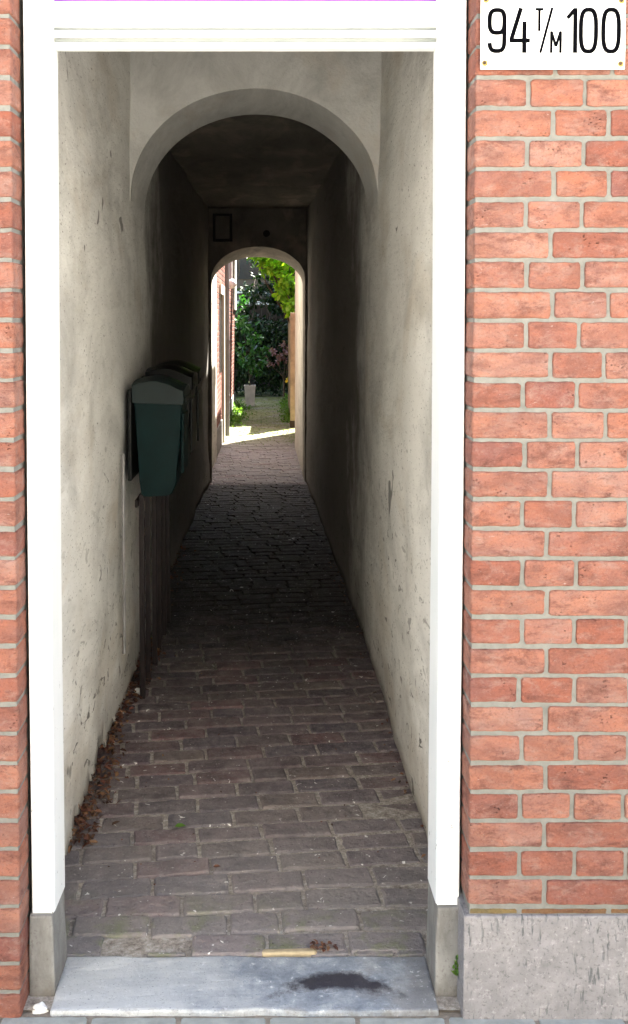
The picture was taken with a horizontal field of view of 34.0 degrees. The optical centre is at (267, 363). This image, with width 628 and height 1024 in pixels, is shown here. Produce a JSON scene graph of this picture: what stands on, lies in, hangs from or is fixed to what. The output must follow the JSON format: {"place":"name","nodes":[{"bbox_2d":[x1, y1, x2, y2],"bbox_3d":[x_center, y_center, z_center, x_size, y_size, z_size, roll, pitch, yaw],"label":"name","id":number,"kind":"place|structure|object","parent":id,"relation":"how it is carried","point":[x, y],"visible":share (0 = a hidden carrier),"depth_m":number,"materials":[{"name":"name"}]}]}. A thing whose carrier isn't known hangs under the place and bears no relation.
{"place":"outdoors","nodes":[
{"label":"outdoors","id":0,"kind":"place"},
{"bbox_2d":[23,387,460,1009],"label":"ground","id":1,"kind":"structure","parent":0,"point":[139,947],"depth_m":3.13,"materials":[{"name":"grey brick"}]},
{"bbox_2d":[0,0,31,1017],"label":"brick wall","id":2,"kind":"structure","parent":1,"relation":"on","point":[15,860],"depth_m":2.27,"materials":[{"name":"red brick"}]},
{"bbox_2d":[58,51,210,854],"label":"passage wall","id":3,"kind":"structure","parent":1,"relation":"on","point":[133,291],"depth_m":3.75,"materials":[{"name":"paint"}]},
{"bbox_2d":[122,454,125,653],"bbox_3d":[-0.573,0.756,4.066,0.012,0.800,0.020,0,2,0],"label":"conduit","id":4,"kind":"object","parent":3,"relation":"attached to","point":[123,552],"visible":1,"depth_m":4.06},
{"bbox_2d":[212,274,216,468],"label":"yard wall","id":5,"kind":"structure","parent":1,"relation":"on","point":[214,376],"depth_m":11.03,"materials":[{"name":"white paint"}]},
{"bbox_2d":[216,260,236,455],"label":"brick house","id":6,"kind":"structure","parent":1,"relation":"on","point":[226,304],"depth_m":13.35,"materials":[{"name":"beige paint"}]},
{"bbox_2d":[219,294,221,373],"bbox_3d":[-0.592,-0.371,12.608,0.016,0.958,0.625,0,2,0],"label":"window pane","id":7,"kind":"structure","parent":6,"relation":"in","point":[220,296],"depth_m":12.58,"materials":[{"name":"grey glass"}]},
{"bbox_2d":[219,284,224,441],"bbox_3d":[-0.567,0.014,12.712,0.034,1.980,0.800,0,2,0],"label":"window frame","id":8,"kind":"structure","parent":6,"relation":"in","point":[221,288],"depth_m":12.95,"materials":[{"name":"beige paint"}]},
{"bbox_2d":[229,279,236,288],"bbox_3d":[-0.504,-1.086,13.866,0.159,0.130,0.124,0,2,0],"label":"wall lamp","id":9,"kind":"object","parent":6,"relation":"attached to","point":[232,283],"visible":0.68,"depth_m":13.82,"materials":[{"name":"white glass"}]},
{"bbox_2d":[50,956,438,1016],"bbox_3d":[-0.053,1.494,2.404,0.880,0.092,0.202,0,2,0],"label":"doorstep","id":10,"kind":"object","parent":1,"relation":"on","point":[337,986],"depth_m":2.38,"materials":[{"name":"grey stone"}]},
{"bbox_2d":[237,258,269,308],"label":"house","id":11,"kind":"structure","parent":1,"relation":"on","point":[245,273],"depth_m":28.89,"materials":[{"name":"white ceramic"}]},
{"bbox_2d":[237,258,265,278],"bbox_3d":[-0.450,-2.843,28.889,0.900,0.900,0.028,0,2,0],"label":"window","id":12,"kind":"structure","parent":11,"relation":"in","point":[244,273],"depth_m":28.88,"materials":[{"name":"grey glass"}]},
{"bbox_2d":[234,259,273,356],"bbox_3d":[-0.693,-1.274,21.518,1.708,3.812,1.293,0,2,0],"label":"evergreen tree","id":13,"kind":"object","parent":1,"relation":"on","point":[260,290],"visible":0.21,"depth_m":21.47,"materials":[{"name":"green plant"}]},
{"bbox_2d":[239,260,274,318],"bbox_3d":[0.148,-1.772,24.956,2.832,4.513,1.929,-1,3,-21],"label":"evergreen tree","id":14,"kind":"object","parent":1,"relation":"on","point":[254,266],"depth_m":25.04,"materials":[{"name":"green plant"}]},
{"bbox_2d":[208,208,307,482],"bbox_3d":[0.000,-1.326,9.902,6.000,5.100,0.400,0,2,0],"label":"archway","id":15,"kind":"object","parent":1,"relation":"on","point":[284,241],"visible":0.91,"depth_m":9.71,"materials":[{"name":"paint"}]},
{"bbox_2d":[213,213,231,241],"bbox_3d":[-0.428,-1.287,9.673,0.183,0.262,0.059,0,2,0],"label":"meter cupboard","id":16,"kind":"object","parent":15,"relation":"attached to","point":[222,227],"visible":1,"depth_m":9.66,"materials":[{"name":"paint"}]},
{"bbox_2d":[263,230,269,236],"bbox_3d":[-0.015,-1.235,9.695,0.067,0.068,0.022,0,2,0],"label":"vent cover","id":17,"kind":"object","parent":15,"relation":"attached to","point":[266,233],"visible":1,"depth_m":9.69,"materials":[{"name":"black"}]},
{"bbox_2d":[234,318,287,395],"bbox_3d":[-0.241,-0.137,21.168,2.690,1.690,1.112,0,2,0],"label":"hedge","id":18,"kind":"object","parent":1,"relation":"on","point":[270,330],"visible":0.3,"depth_m":20.93,"materials":[{"name":"green plant"}]},
{"bbox_2d":[235,304,287,386],"bbox_3d":[0.222,-0.425,23.639,4.844,1.919,0.070,0,2,0],"label":"board fence","id":19,"kind":"object","parent":1,"relation":"on","point":[261,312],"visible":0.03,"depth_m":23.58,"materials":[{"name":"brown wood"}]},
{"bbox_2d":[243,274,287,389],"bbox_3d":[0.083,-0.734,22.588,1.347,2.643,1.229,0,2,-8],"label":"evergreen tree","id":20,"kind":"object","parent":1,"relation":"on","point":[276,309],"visible":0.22,"depth_m":22.41,"materials":[{"name":"green plant"}]},
{"bbox_2d":[247,257,294,322],"bbox_3d":[0.563,-1.036,16.989,2.313,3.728,2.003,0,2,0],"label":"broadleaf tree","id":21,"kind":"object","parent":1,"relation":"on","point":[281,274],"visible":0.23,"depth_m":16.30,"materials":[{"name":"green plant"}]},
{"bbox_2d":[295,270,302,474],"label":"wall","id":22,"kind":"structure","parent":1,"relation":"on","point":[298,366],"depth_m":11.05,"materials":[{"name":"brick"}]},
{"bbox_2d":[305,51,432,840],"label":"passage wall","id":23,"kind":"structure","parent":1,"relation":"on","point":[368,457],"depth_m":4.14,"materials":[{"name":"paint"}]},
{"bbox_2d":[129,51,380,213],"bbox_3d":[-0.060,-1.129,4.631,1.240,0.842,0.550,0,2,0],"label":"archway","id":24,"kind":"object","parent":23,"relation":"attached to","point":[333,96],"visible":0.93,"depth_m":4.36,"materials":[{"name":"paint"}]},
{"bbox_2d":[457,0,627,1020],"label":"brick wall","id":25,"kind":"structure","parent":1,"relation":"on","point":[542,901],"depth_m":2.25,"materials":[{"name":"red brick"}]},
{"bbox_2d":[23,0,466,996],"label":"door frame","id":26,"kind":"object","parent":25,"relation":"attached to","point":[53,28],"visible":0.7,"depth_m":2.34,"materials":[{"name":"white paint"}]},
{"bbox_2d":[451,955,458,975],"bbox_3d":[0.435,1.380,2.348,0.035,0.053,0.030,1,3,13],"label":"weed","id":27,"kind":"object","parent":25,"relation":"attached to","point":[455,972],"visible":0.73,"depth_m":2.35,"materials":[{"name":"green plant"}]},
{"bbox_2d":[480,0,625,69],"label":"number sign","id":28,"kind":"object","parent":25,"relation":"attached to","point":[552,34],"visible":1,"depth_m":2.19,"materials":[{"name":"white metal"}]},
{"bbox_2d":[65,397,428,957],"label":"alley paving","id":29,"kind":"structure","parent":0,"point":[133,906],"depth_m":3.61,"materials":[{"name":"grey brick"}]},
{"bbox_2d":[127,375,189,698],"bbox_3d":[-0.449,0.722,4.275,0.235,1.351,0.314,0,2,0],"label":"mailbox","id":30,"kind":"object","parent":29,"relation":"on","point":[157,433],"visible":0.89,"depth_m":4.12,"materials":[{"name":"green plastic"}]},
{"bbox_2d":[181,409,187,472],"bbox_3d":[-0.347,0.318,4.258,0.011,0.240,0.220,0,2,0],"label":"door","id":31,"kind":"structure","parent":30,"relation":"in","point":[184,434],"depth_m":4.18,"materials":[{"name":"plastic"}]},
{"bbox_2d":[141,364,197,663],"bbox_3d":[-0.445,0.674,4.693,0.235,1.351,0.314,0,2,0],"label":"mailbox","id":32,"kind":"object","parent":29,"relation":"on","point":[182,374],"visible":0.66,"depth_m":4.61,"materials":[{"name":"black plastic"}]},
{"bbox_2d":[190,395,195,451],"bbox_3d":[-0.343,0.270,4.676,0.011,0.240,0.220,0,2,0],"label":"door","id":33,"kind":"structure","parent":32,"relation":"in","point":[193,400],"depth_m":4.63,"materials":[{"name":"black plastic"}]},
{"bbox_2d":[175,823,185,826],"bbox_3d":[-0.268,1.409,3.128,0.020,0.006,0.029,2,3,40],"label":"fallen leaf","id":34,"kind":"object","parent":29,"relation":"on","point":[179,825],"visible":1,"depth_m":3.13,"materials":[{"name":"green plant"}]},
{"bbox_2d":[158,360,203,634],"bbox_3d":[-0.445,0.656,5.113,0.235,1.351,0.314,0,2,0],"label":"mailbox","id":35,"kind":"object","parent":29,"relation":"on","point":[165,507],"visible":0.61,"depth_m":5.03,"materials":[{"name":"black plastic"}]},
{"bbox_2d":[197,389,201,440],"bbox_3d":[-0.343,0.252,5.095,0.011,0.240,0.220,0,2,0],"label":"door","id":36,"kind":"structure","parent":35,"relation":"in","point":[199,394],"depth_m":5.04,"materials":[{"name":"black plastic"}]},
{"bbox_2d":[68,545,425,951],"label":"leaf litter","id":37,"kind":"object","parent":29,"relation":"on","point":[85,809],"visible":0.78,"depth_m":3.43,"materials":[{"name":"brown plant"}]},
{"bbox_2d":[244,385,255,405],"bbox_3d":[-0.326,0.569,18.491,0.206,0.375,0.206,0,2,0],"label":"planter","id":38,"kind":"object","parent":29,"relation":"on","point":[249,394],"visible":0.97,"depth_m":18.40,"materials":[{"name":"white ceramic"}]},
{"bbox_2d":[235,295,271,384],"bbox_3d":[-0.292,-0.405,18.272,0.719,1.663,0.623,0,2,0],"label":"leafy shrub","id":39,"kind":"object","parent":38,"relation":"in","point":[246,364],"visible":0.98,"depth_m":18.31,"materials":[{"name":"green plant"}]},
{"bbox_2d":[225,394,294,444],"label":"path weeds","id":40,"kind":"object","parent":29,"relation":"on","point":[238,408],"visible":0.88,"depth_m":16.23,"materials":[{"name":"green plant"}]},
{"bbox_2d":[266,340,287,399],"bbox_3d":[0.307,0.144,19.131,0.785,1.173,0.491,0,2,0],"label":"purple shrub","id":41,"kind":"object","parent":29,"relation":"on","point":[280,357],"visible":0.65,"depth_m":19.15,"materials":[{"name":"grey plant"}]},
{"bbox_2d":[146,948,423,957],"bbox_3d":[-0.058,1.465,2.529,0.880,0.040,0.049,0,2,0],"label":"paving infill","id":42,"kind":"object","parent":29,"relation":"on","point":[409,953],"visible":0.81,"depth_m":2.51,"materials":[{"name":"grey stone"}]},
{"bbox_2d":[262,948,316,957],"bbox_3d":[0.052,1.460,2.517,0.135,0.040,0.021,0,2,-1],"label":"stone sliver","id":43,"kind":"object","parent":29,"relation":"on","point":[298,952],"visible":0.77,"depth_m":2.51,"materials":[{"name":"beige stone"}]},
{"bbox_2d":[288,313,294,427],"bbox_3d":[0.373,0.058,16.019,0.115,1.710,2.616,0,2,0],"label":"garden fence","id":44,"kind":"object","parent":29,"relation":"on","point":[291,365],"visible":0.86,"depth_m":14.73,"materials":[{"name":"beige wood"}]},
{"bbox_2d":[171,115,339,207],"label":"ceiling","id":45,"kind":"structure","parent":0,"point":[255,161],"depth_m":6.78,"materials":[{"name":"paint"}]},
{"bbox_2d":[0,1010,627,1023],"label":"street","id":46,"kind":"structure","parent":0,"point":[446,1015],"depth_m":2.30,"materials":[{"name":"concrete"}]},
{"bbox_2d":[32,1001,48,1013],"bbox_3d":[-0.517,1.469,2.328,0.042,0.034,0.034,0,2,0],"label":"paper scrap","id":47,"kind":"object","parent":46,"relation":"on","point":[40,1008],"visible":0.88,"depth_m":2.32,"materials":[{"name":"white paper"}]}
]}

